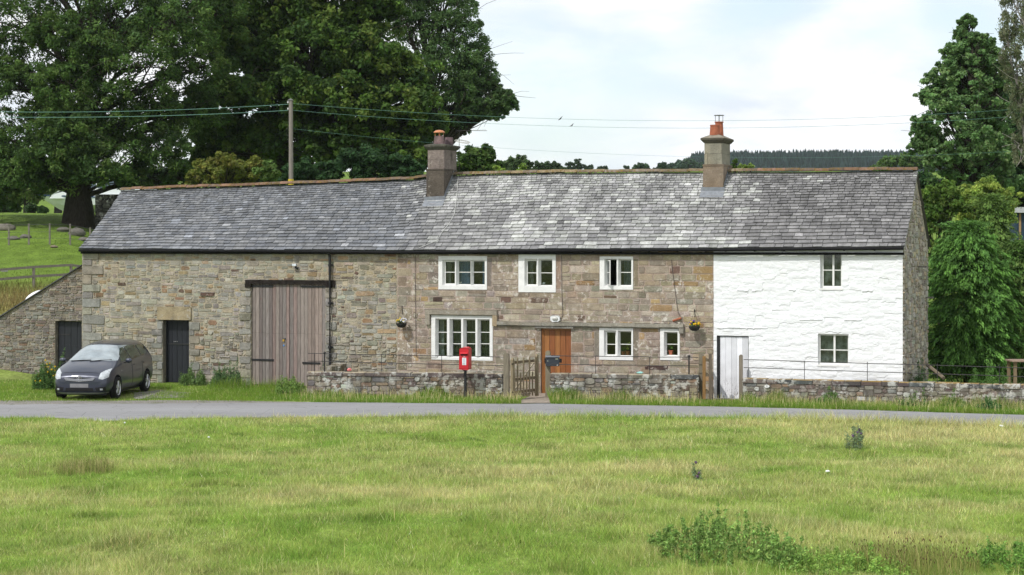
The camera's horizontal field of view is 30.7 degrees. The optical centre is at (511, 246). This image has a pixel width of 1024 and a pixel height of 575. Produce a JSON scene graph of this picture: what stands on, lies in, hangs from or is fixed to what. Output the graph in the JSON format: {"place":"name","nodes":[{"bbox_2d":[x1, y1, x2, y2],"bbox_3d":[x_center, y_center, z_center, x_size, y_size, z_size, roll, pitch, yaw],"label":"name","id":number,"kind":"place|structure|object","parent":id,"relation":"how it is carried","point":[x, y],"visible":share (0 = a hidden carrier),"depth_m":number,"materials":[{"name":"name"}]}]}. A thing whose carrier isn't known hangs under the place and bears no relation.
{"place":"outdoors","nodes":[
{"label":"outdoors","id":0,"kind":"place"},
{"bbox_2d":[0,215,92,321],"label":"field grass","id":1,"kind":"structure","parent":0,"point":[18,298],"depth_m":76.20,"materials":[{"name":"green plant"}]},
{"bbox_2d":[0,171,1023,574],"bbox_3d":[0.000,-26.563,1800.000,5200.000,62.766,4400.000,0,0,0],"label":"ground","id":2,"kind":"structure","parent":0,"point":[22,249],"depth_m":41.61,"materials":[{"name":"green plant"}]},
{"bbox_2d":[0,223,15,230],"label":"boulder","id":3,"kind":"object","parent":2,"relation":"on","point":[3,227],"visible":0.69,"depth_m":92.78,"materials":[{"name":"grey stone"}]},
{"bbox_2d":[0,203,49,212],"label":"bramble bush","id":4,"kind":"object","parent":2,"relation":"on","point":[31,208],"visible":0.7,"depth_m":111.79,"materials":[{"name":"green plant"}]},
{"bbox_2d":[14,464,48,477],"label":"rush tuft","id":5,"kind":"object","parent":2,"relation":"on","point":[29,473],"visible":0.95,"depth_m":37.83,"materials":[{"name":"green plant"}]},
{"bbox_2d":[4,174,63,212],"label":"broadleaf tree","id":6,"kind":"object","parent":2,"relation":"on","point":[36,201],"visible":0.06,"depth_m":169.35,"materials":[{"name":"green plant"}]},
{"bbox_2d":[0,264,79,285],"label":"field fence","id":7,"kind":"object","parent":2,"relation":"on","point":[33,276],"visible":0.51,"depth_m":76.45,"materials":[{"name":"brown wood"}]},
{"bbox_2d":[0,264,81,373],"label":"lean to shed","id":8,"kind":"object","parent":2,"relation":"on","point":[36,330],"visible":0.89,"depth_m":65.28,"materials":[{"name":"stone"}]},
{"bbox_2d":[58,321,81,367],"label":"door","id":9,"kind":"structure","parent":8,"relation":"in","point":[69,333],"depth_m":65.15,"materials":[{"name":"wood"}]},
{"bbox_2d":[0,224,93,244],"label":"field fence","id":10,"kind":"object","parent":2,"relation":"on","point":[9,238],"visible":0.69,"depth_m":87.97,"materials":[{"name":"brown wood"}]},
{"bbox_2d":[31,348,65,389],"bbox_3d":[-15.084,4.031,60.619,1.146,1.482,0.999,0,0,0],"label":"wild bush","id":11,"kind":"object","parent":2,"relation":"on","point":[44,378],"visible":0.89,"depth_m":60.41,"materials":[{"name":"green plant"}]},
{"bbox_2d":[68,227,85,236],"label":"boulder","id":12,"kind":"object","parent":2,"relation":"on","point":[79,231],"visible":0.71,"depth_m":91.81,"materials":[{"name":"grey stone"}]},
{"bbox_2d":[53,449,115,475],"bbox_3d":[-8.778,4.378,38.288,1.337,0.582,1.345,0,0,0],"label":"rush tuft","id":13,"kind":"object","parent":2,"relation":"on","point":[105,463],"visible":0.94,"depth_m":38.16,"materials":[{"name":"green plant"}]},
{"bbox_2d":[44,179,156,212],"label":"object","id":14,"kind":"object","parent":2,"relation":"on","point":[56,199],"visible":0.24,"depth_m":130.00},
{"bbox_2d":[55,338,152,398],"bbox_3d":[-12.781,3.810,58.442,2.320,1.704,4.614,0,0,6],"label":"parked car","id":15,"kind":"object","parent":2,"relation":"on","point":[113,368],"visible":1,"depth_m":57.17,"materials":[{"name":"paint"}]},
{"bbox_2d":[95,194,118,228],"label":"field wall","id":16,"kind":"structure","parent":2,"relation":"on","point":[103,203],"depth_m":94.96,"materials":[{"name":"stone"}]},
{"bbox_2d":[0,0,248,228],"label":"ash tree","id":17,"kind":"object","parent":2,"relation":"on","point":[83,143],"visible":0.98,"depth_m":94.93,"materials":[{"name":"green plant"}]},
{"bbox_2d":[0,400,304,403],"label":"gravel verge","id":18,"kind":"structure","parent":2,"relation":"on","point":[93,402],"depth_m":55.39,"materials":[{"name":"grey gravel"}]},
{"bbox_2d":[134,390,186,398],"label":"doorstep soil","id":19,"kind":"structure","parent":2,"relation":"on","point":[146,392],"depth_m":58.43,"materials":[{"name":"brown soil"}]},
{"bbox_2d":[178,360,205,385],"bbox_3d":[-10.716,4.294,62.579,0.947,0.946,0.958,0,0,-26],"label":"wild bush","id":20,"kind":"object","parent":2,"relation":"on","point":[190,380],"visible":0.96,"depth_m":62.41,"materials":[{"name":"green plant"}]},
{"bbox_2d":[184,151,263,187],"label":"hawthorn tree","id":21,"kind":"object","parent":2,"relation":"on","point":[219,168],"visible":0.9,"depth_m":89.46,"materials":[{"name":"green plant"}]},
{"bbox_2d":[209,357,241,386],"bbox_3d":[-9.505,4.229,62.024,1.164,1.084,1.220,0,0,0],"label":"wild bush","id":22,"kind":"object","parent":2,"relation":"on","point":[223,375],"visible":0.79,"depth_m":61.83,"materials":[{"name":"green plant"}]},
{"bbox_2d":[78,174,425,385],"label":"stone barn","id":23,"kind":"structure","parent":2,"relation":"on","point":[176,281],"depth_m":62.85,"materials":[{"name":"grey stone"}]},
{"bbox_2d":[166,320,188,382],"bbox_3d":[-11.339,3.586,63.644,1.018,2.147,0.100,0,0,20],"label":"stable door","id":24,"kind":"structure","parent":23,"relation":"in","point":[177,331],"depth_m":63.67,"materials":[{"name":"wood"}]},
{"bbox_2d":[252,284,289,383],"bbox_3d":[-8.080,2.941,62.223,1.458,3.357,0.100,0,0,20],"label":"barn door","id":25,"kind":"structure","parent":23,"relation":"in","point":[270,302],"depth_m":62.21,"materials":[{"name":"brown wood"}]},
{"bbox_2d":[290,284,324,385],"bbox_3d":[-6.754,2.941,61.744,1.338,3.357,0.084,0,0,20],"label":"barn door","id":26,"kind":"structure","parent":23,"relation":"in","point":[307,301],"depth_m":61.76,"materials":[{"name":"brown wood"}]},
{"bbox_2d":[251,159,280,185],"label":"elder shrub","id":27,"kind":"object","parent":2,"relation":"on","point":[269,172],"visible":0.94,"depth_m":87.76,"materials":[{"name":"green plant"}]},
{"bbox_2d":[138,143,427,187],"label":"broadleaf tree","id":28,"kind":"object","parent":2,"relation":"on","point":[258,180],"visible":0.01,"depth_m":134.45,"materials":[{"name":"green plant"}]},
{"bbox_2d":[286,98,293,184],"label":"utility pole","id":29,"kind":"object","parent":2,"relation":"on","point":[290,102],"visible":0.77,"depth_m":75.93,"materials":[{"name":"brown wood"}]},
{"bbox_2d":[20,110,288,117],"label":"overhead wire","id":30,"kind":"object","parent":29,"relation":"attached to","point":[142,116],"visible":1,"depth_m":75.99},
{"bbox_2d":[98,104,286,111],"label":"overhead wire","id":31,"kind":"object","parent":29,"relation":"attached to","point":[187,109],"visible":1,"depth_m":75.99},
{"bbox_2d":[294,110,1001,127],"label":"overhead wire","id":32,"kind":"object","parent":29,"relation":"attached to","point":[627,127],"visible":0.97,"depth_m":76.00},
{"bbox_2d":[293,103,1012,120],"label":"overhead wire","id":33,"kind":"object","parent":29,"relation":"attached to","point":[649,120],"visible":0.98,"depth_m":76.00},
{"bbox_2d":[299,129,1010,157],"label":"overhead wire","id":34,"kind":"object","parent":29,"relation":"attached to","point":[681,156],"visible":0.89,"depth_m":76.00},
{"bbox_2d":[275,375,306,394],"bbox_3d":[-6.945,4.382,58.592,1.109,0.792,1.111,0,0,0],"label":"weed patch","id":35,"kind":"object","parent":2,"relation":"on","point":[293,387],"visible":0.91,"depth_m":58.44,"materials":[{"name":"green plant"}]},
{"bbox_2d":[278,156,344,184],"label":"holly shrub","id":36,"kind":"object","parent":2,"relation":"on","point":[307,168],"visible":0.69,"depth_m":85.46,"materials":[{"name":"green plant"}]},
{"bbox_2d":[184,0,450,183],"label":"sycamore tree","id":37,"kind":"object","parent":2,"relation":"on","point":[359,59],"visible":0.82,"depth_m":101.32,"materials":[{"name":"green plant"}]},
{"bbox_2d":[318,363,347,371],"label":"garden wall","id":38,"kind":"structure","parent":2,"relation":"on","point":[338,367],"depth_m":60.15,"materials":[{"name":"stone"}]},
{"bbox_2d":[333,143,425,181],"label":"holly shrub","id":39,"kind":"object","parent":2,"relation":"on","point":[368,162],"visible":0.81,"depth_m":85.63,"materials":[{"name":"green plant"}]},
{"bbox_2d":[306,371,502,397],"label":"garden wall","id":40,"kind":"structure","parent":2,"relation":"on","point":[407,381],"depth_m":57.38,"materials":[{"name":"stone"}]},
{"bbox_2d":[308,352,502,371],"bbox_3d":[-3.265,3.609,57.477,6.204,0.682,0.086,0,0,9],"label":"iron railing","id":41,"kind":"object","parent":40,"relation":"on","point":[381,362],"visible":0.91,"depth_m":57.60,"materials":[{"name":"black metal"}]},
{"bbox_2d":[382,0,531,143],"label":"ash tree","id":42,"kind":"object","parent":2,"relation":"on","point":[472,84],"visible":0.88,"depth_m":112.96,"materials":[{"name":"green plant"}]},
{"bbox_2d":[459,347,471,395],"bbox_3d":[-1.423,3.912,56.625,0.312,1.697,0.452,0,0,11],"label":"post box","id":43,"kind":"object","parent":2,"relation":"on","point":[465,359],"visible":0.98,"depth_m":56.48,"materials":[{"name":"red paint"}]},
{"bbox_2d":[460,356,467,368],"bbox_3d":[-1.456,3.515,56.453,0.267,0.382,0.018,0,0,11],"label":"door","id":44,"kind":"structure","parent":43,"relation":"in","point":[463,360],"depth_m":56.45,"materials":[{"name":"metal"}]},
{"bbox_2d":[457,143,505,174],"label":"bushy tree","id":45,"kind":"object","parent":2,"relation":"on","point":[482,158],"visible":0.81,"depth_m":99.62,"materials":[{"name":"green plant"}]},
{"bbox_2d":[503,353,509,397],"bbox_3d":[-0.167,3.987,56.241,0.164,1.546,0.164,0,0,10],"label":"gate post","id":46,"kind":"object","parent":2,"relation":"on","point":[506,372],"visible":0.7,"depth_m":56.16,"materials":[{"name":"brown wood"}]},
{"bbox_2d":[0,374,1023,414],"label":"verge grass","id":47,"kind":"structure","parent":2,"relation":"on","point":[242,392],"depth_m":55.78,"materials":[{"name":"green plant"}]},
{"bbox_2d":[503,154,537,173],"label":"bushy tree","id":48,"kind":"object","parent":2,"relation":"on","point":[511,163],"visible":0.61,"depth_m":149.66,"materials":[{"name":"green plant"}]},
{"bbox_2d":[511,354,538,398],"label":"picket gate","id":49,"kind":"structure","parent":2,"relation":"on","point":[526,378],"depth_m":56.63,"materials":[{"name":"brown wood"}]},
{"bbox_2d":[545,350,550,397],"bbox_3d":[1.104,3.981,57.228,0.144,1.558,0.144,0,0,10],"label":"gate post","id":50,"kind":"object","parent":2,"relation":"on","point":[547,374],"visible":0.7,"depth_m":57.16,"materials":[{"name":"brown wood"}]},
{"bbox_2d":[545,355,561,365],"bbox_3d":[1.261,3.503,57.043,0.525,0.325,0.210,0,0,0],"label":"letter box","id":51,"kind":"object","parent":50,"relation":"attached to","point":[549,360],"visible":1,"depth_m":56.97,"materials":[{"name":"metal"}]},
{"bbox_2d":[534,160,565,173],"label":"bushy tree","id":52,"kind":"object","parent":2,"relation":"on","point":[547,165],"visible":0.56,"depth_m":189.64,"materials":[{"name":"green plant"}]},
{"bbox_2d":[545,551,592,574],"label":"rush tuft","id":53,"kind":"object","parent":2,"relation":"on","point":[561,566],"visible":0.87,"depth_m":26.24,"materials":[{"name":"green plant"}]},
{"bbox_2d":[397,115,743,398],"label":"stone cottage","id":54,"kind":"structure","parent":2,"relation":"on","point":[615,262],"depth_m":59.12,"materials":[{"name":"stone"}]},
{"bbox_2d":[396,306,407,327],"bbox_3d":[-3.548,2.281,60.207,0.387,0.697,0.394,0,0,41],"label":"hanging basket","id":55,"kind":"object","parent":54,"relation":"attached to","point":[400,324],"visible":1,"depth_m":60.12,"materials":[{"name":"multicoloured plant"}]},
{"bbox_2d":[431,315,492,360],"bbox_3d":[-1.557,2.934,59.891,2.115,1.430,0.310,0,0,20],"label":"window","id":56,"kind":"structure","parent":54,"relation":"in","point":[460,332],"depth_m":59.90,"materials":[{"name":"white paint"}]},
{"bbox_2d":[438,256,486,289],"bbox_3d":[-1.536,0.851,59.866,1.670,1.073,0.280,0,0,20],"label":"window","id":57,"kind":"structure","parent":54,"relation":"in","point":[465,272],"depth_m":59.92,"materials":[{"name":"white paint"}]},
{"bbox_2d":[518,254,555,291],"bbox_3d":[0.835,0.853,58.986,1.249,1.199,0.275,0,0,20],"label":"window","id":58,"kind":"structure","parent":54,"relation":"in","point":[525,272],"depth_m":58.96,"materials":[{"name":"white paint"}]},
{"bbox_2d":[550,315,559,321],"bbox_3d":[1.357,2.276,58.596,0.322,0.211,0.136,0,0,20],"label":"bulkhead light","id":59,"kind":"object","parent":54,"relation":"on","point":[554,318],"visible":1,"depth_m":58.57,"materials":[{"name":"white plastic"}]},
{"bbox_2d":[542,328,570,392],"bbox_3d":[1.418,3.626,58.768,1.004,2.068,0.127,0,0,20],"label":"front door","id":60,"kind":"structure","parent":54,"relation":"in","point":[558,341],"depth_m":58.76,"materials":[{"name":"wood"}]},
{"bbox_2d":[599,328,632,359],"bbox_3d":[3.269,3.035,58.050,1.096,1.002,0.208,0,0,20],"label":"window","id":61,"kind":"structure","parent":54,"relation":"in","point":[603,344],"depth_m":58.05,"materials":[{"name":"white paint"}]},
{"bbox_2d":[600,256,632,289],"bbox_3d":[3.262,0.833,58.010,1.081,1.030,0.422,0,0,20],"label":"window","id":62,"kind":"structure","parent":54,"relation":"in","point":[604,260],"depth_m":58.05,"materials":[{"name":"white paint"}]},
{"bbox_2d":[660,329,679,359],"bbox_3d":[4.897,3.011,57.469,0.621,0.986,0.248,0,0,20],"label":"window","id":63,"kind":"structure","parent":54,"relation":"in","point":[663,332],"depth_m":57.43,"materials":[{"name":"white paint"}]},
{"bbox_2d":[689,309,700,330],"bbox_3d":[5.577,2.244,56.822,0.377,0.683,0.383,0,0,-41],"label":"hanging basket","id":64,"kind":"object","parent":54,"relation":"attached to","point":[693,327],"visible":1,"depth_m":56.76,"materials":[{"name":"yellow plant"}]},
{"bbox_2d":[565,158,585,172],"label":"open crowned tree","id":65,"kind":"object","parent":2,"relation":"on","point":[572,165],"visible":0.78,"depth_m":259.79,"materials":[{"name":"green plant"}]},
{"bbox_2d":[550,373,699,399],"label":"garden wall","id":66,"kind":"structure","parent":2,"relation":"on","point":[676,384],"depth_m":56.21,"materials":[{"name":"stone"}]},
{"bbox_2d":[551,355,697,374],"bbox_3d":[3.395,3.594,56.377,4.458,0.652,0.086,0,0,9],"label":"iron railing","id":67,"kind":"object","parent":66,"relation":"on","point":[649,365],"visible":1,"depth_m":56.29,"materials":[{"name":"black metal"}]},
{"bbox_2d":[632,162,650,172],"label":"tree","id":68,"kind":"object","parent":2,"relation":"on","point":[639,165],"visible":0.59,"depth_m":299.57,"materials":[{"name":"green plant"}]},
{"bbox_2d":[653,161,666,168],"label":"tree","id":69,"kind":"object","parent":2,"relation":"on","point":[662,165],"visible":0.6,"depth_m":299.64,"materials":[{"name":"green plant"}]},
{"bbox_2d":[666,158,703,168],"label":"broadleaf tree","id":70,"kind":"object","parent":2,"relation":"on","point":[685,163],"visible":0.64,"depth_m":698.22,"materials":[{"name":"green plant"}]},
{"bbox_2d":[658,525,723,554],"bbox_3d":[2.679,4.457,27.945,1.047,0.438,1.042,0,0,0],"label":"nettle clump","id":71,"kind":"object","parent":2,"relation":"on","point":[704,549],"visible":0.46,"depth_m":27.79,"materials":[{"name":"green plant"}]},
{"bbox_2d":[691,461,703,479],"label":"thistle","id":72,"kind":"object","parent":2,"relation":"on","point":[694,471],"visible":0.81,"depth_m":36.62,"materials":[{"name":"green plant"}]},
{"bbox_2d":[699,353,703,397],"bbox_3d":[5.705,3.994,56.241,0.139,1.533,0.139,0,0,10],"label":"gate post","id":73,"kind":"object","parent":2,"relation":"on","point":[700,372],"visible":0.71,"depth_m":56.17,"materials":[{"name":"brown wood"}]},
{"bbox_2d":[702,354,711,399],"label":"wooden gate","id":74,"kind":"structure","parent":73,"relation":"attached to","point":[705,374],"depth_m":55.92,"materials":[{"name":"brown wood"}]},
{"bbox_2d":[646,501,807,568],"bbox_3d":[3.200,4.299,27.736,2.394,0.799,2.283,0,0,0],"label":"nettle clump","id":75,"kind":"object","parent":2,"relation":"on","point":[716,530],"visible":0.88,"depth_m":27.57,"materials":[{"name":"green plant"}]},
{"bbox_2d":[739,355,742,399],"bbox_3d":[6.903,4.014,56.241,0.114,1.493,0.114,0,0,10],"label":"gate post","id":76,"kind":"object","parent":2,"relation":"on","point":[740,373],"visible":0.68,"depth_m":56.19,"materials":[{"name":"brown wood"}]},
{"bbox_2d":[737,162,753,171],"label":"sapling","id":77,"kind":"object","parent":2,"relation":"on","point":[749,165],"visible":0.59,"depth_m":73.94,"materials":[{"name":"green plant"}]},
{"bbox_2d":[739,536,808,571],"bbox_3d":[3.803,4.474,27.038,1.027,0.503,1.085,0,0,0],"label":"nettle clump","id":78,"kind":"object","parent":2,"relation":"on","point":[796,556],"visible":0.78,"depth_m":26.91,"materials":[{"name":"green plant"}]},
{"bbox_2d":[713,167,933,398],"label":"whitewashed cottage","id":79,"kind":"structure","parent":2,"relation":"on","point":[820,269],"depth_m":56.26,"materials":[{"name":"paint"}]},
{"bbox_2d":[716,335,748,398],"bbox_3d":[6.725,3.716,56.734,1.003,1.988,0.320,0,0,20],"label":"plank door","id":80,"kind":"structure","parent":79,"relation":"in","point":[729,348],"depth_m":56.78,"materials":[{"name":"white paint"}]},
{"bbox_2d":[819,255,842,289],"bbox_3d":[9.558,0.746,55.757,0.711,1.120,0.255,0,0,20],"label":"window","id":81,"kind":"structure","parent":79,"relation":"in","point":[831,265],"depth_m":55.82,"materials":[{"name":"white paint"}]},
{"bbox_2d":[817,334,849,366],"bbox_3d":[9.612,3.103,55.722,0.976,0.973,0.225,0,0,20],"label":"window","id":82,"kind":"structure","parent":79,"relation":"in","point":[832,347],"depth_m":55.78,"materials":[{"name":"white paint"}]},
{"bbox_2d":[814,386,845,401],"bbox_3d":[9.303,4.413,54.569,0.957,0.699,0.850,0,0,28],"label":"weed patch","id":83,"kind":"object","parent":2,"relation":"on","point":[829,398],"visible":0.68,"depth_m":54.51,"materials":[{"name":"green plant"}]},
{"bbox_2d":[688,149,997,171],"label":"spruce plantation","id":84,"kind":"object","parent":2,"relation":"on","point":[804,159],"visible":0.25,"depth_m":1133.41,"materials":[{"name":"green plant"}]},
{"bbox_2d":[844,423,864,449],"bbox_3d":[7.764,4.318,42.132,0.462,0.696,0.543,0,0,43],"label":"thistle","id":85,"kind":"object","parent":2,"relation":"on","point":[860,437],"visible":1,"depth_m":42.06,"materials":[{"name":"green plant"}]},
{"bbox_2d":[793,541,918,574],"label":"leafy weed","id":86,"kind":"object","parent":2,"relation":"on","point":[817,564],"visible":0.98,"depth_m":26.20,"materials":[{"name":"green plant"}]},
{"bbox_2d":[742,377,1023,404],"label":"garden wall","id":87,"kind":"structure","parent":2,"relation":"on","point":[884,390],"depth_m":54.38,"materials":[{"name":"stone"}]},
{"bbox_2d":[744,359,1023,383],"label":"iron railing","id":88,"kind":"object","parent":87,"relation":"on","point":[937,365],"visible":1,"depth_m":54.45,"materials":[{"name":"black metal"}]},
{"bbox_2d":[870,151,936,171],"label":"broadleaf tree","id":89,"kind":"object","parent":2,"relation":"on","point":[903,159],"visible":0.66,"depth_m":298.96,"materials":[{"name":"green plant"}]},
{"bbox_2d":[895,387,930,406],"bbox_3d":[11.590,4.413,53.714,1.098,0.715,1.057,0,0,0],"label":"weed patch","id":90,"kind":"object","parent":2,"relation":"on","point":[911,400],"visible":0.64,"depth_m":53.65,"materials":[{"name":"green plant"}]},
{"bbox_2d":[848,532,983,574],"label":"rush tuft","id":91,"kind":"object","parent":2,"relation":"on","point":[930,556],"visible":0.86,"depth_m":26.65,"materials":[{"name":"green plant"}]},
{"bbox_2d":[908,357,927,381],"bbox_3d":[12.164,4.060,55.949,1.008,1.456,1.114,0,0,0],"label":"weed patch","id":92,"kind":"object","parent":2,"relation":"on","point":[919,378],"visible":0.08,"depth_m":55.87,"materials":[{"name":"green plant"}]},
{"bbox_2d":[926,363,944,379],"bbox_3d":[12.666,3.745,55.800,0.110,0.422,1.064,0,0,-15],"label":"timber prop","id":93,"kind":"object","parent":2,"relation":"on","point":[934,370],"visible":1,"depth_m":55.77,"materials":[{"name":"brown wood"}]},
{"bbox_2d":[921,179,973,377],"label":"photinia shrub","id":94,"kind":"object","parent":2,"relation":"on","point":[937,198],"visible":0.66,"depth_m":65.77,"materials":[{"name":"green plant"}]},
{"bbox_2d":[940,388,966,406],"bbox_3d":[12.643,4.408,53.285,0.804,0.776,0.965,0,0,24],"label":"weed patch","id":95,"kind":"object","parent":2,"relation":"on","point":[952,402],"visible":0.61,"depth_m":53.22,"materials":[{"name":"green plant"}]},
{"bbox_2d":[902,12,1023,306],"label":"maple tree","id":96,"kind":"object","parent":2,"relation":"on","point":[969,81],"visible":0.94,"depth_m":83.51,"materials":[{"name":"green plant"}]},
{"bbox_2d":[918,90,1023,219],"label":"dark tree","id":97,"kind":"object","parent":2,"relation":"on","point":[1019,168],"visible":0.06,"depth_m":92.23,"materials":[{"name":"green plant"}]},
{"bbox_2d":[928,218,1023,382],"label":"cypress","id":98,"kind":"object","parent":2,"relation":"on","point":[959,340],"visible":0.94,"depth_m":60.68,"materials":[{"name":"green plant"}]},
{"bbox_2d":[968,360,1008,383],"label":"garden weeds","id":99,"kind":"object","parent":2,"relation":"on","point":[975,374],"visible":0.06,"depth_m":55.54,"materials":[{"name":"green plant"}]},
{"bbox_2d":[954,175,1023,223],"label":"willow shrub","id":100,"kind":"object","parent":2,"relation":"on","point":[991,185],"visible":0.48,"depth_m":67.74,"materials":[{"name":"green plant"}]},
{"bbox_2d":[978,395,1001,409],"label":"dock plant","id":101,"kind":"object","parent":2,"relation":"on","point":[990,404],"visible":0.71,"depth_m":52.38,"materials":[{"name":"green plant"}]},
{"bbox_2d":[961,536,1023,574],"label":"leafy weed","id":102,"kind":"object","parent":2,"relation":"on","point":[993,554],"visible":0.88,"depth_m":27.02,"materials":[{"name":"green plant"}]},
{"bbox_2d":[962,192,1023,376],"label":"cypress","id":103,"kind":"object","parent":2,"relation":"on","point":[991,209],"visible":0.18,"depth_m":65.19,"materials":[{"name":"green plant"}]},
{"bbox_2d":[979,238,1023,382],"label":"cypress","id":104,"kind":"object","parent":2,"relation":"on","point":[1015,249],"visible":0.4,"depth_m":61.85,"materials":[{"name":"green plant"}]},
{"bbox_2d":[992,0,1023,166],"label":"birch tree","id":105,"kind":"object","parent":2,"relation":"on","point":[1006,37],"visible":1,"depth_m":73.90,"materials":[{"name":"green plant"}]},
{"bbox_2d":[1000,207,1023,241],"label":"garden shed","id":106,"kind":"structure","parent":2,"relation":"on","point":[1019,225],"depth_m":74.00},
{"bbox_2d":[1005,359,1023,382],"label":"wooden table","id":107,"kind":"object","parent":2,"relation":"on","point":[1014,361],"visible":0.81,"depth_m":56.14,"materials":[{"name":"brown wood"}]},
{"bbox_2d":[0,402,1023,426],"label":"road","id":108,"kind":"structure","parent":0,"point":[133,411],"depth_m":52.46,"materials":[{"name":"grey asphalt"}]},
{"bbox_2d":[0,0,1023,171],"label":"sky","id":109,"kind":"structure","parent":0,"point":[678,65],"materials":[{"name":"white"}]},
{"bbox_2d":[521,393,549,402],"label":"path","id":110,"kind":"structure","parent":0,"point":[540,398],"depth_m":56.45,"materials":[{"name":"beige stone"}]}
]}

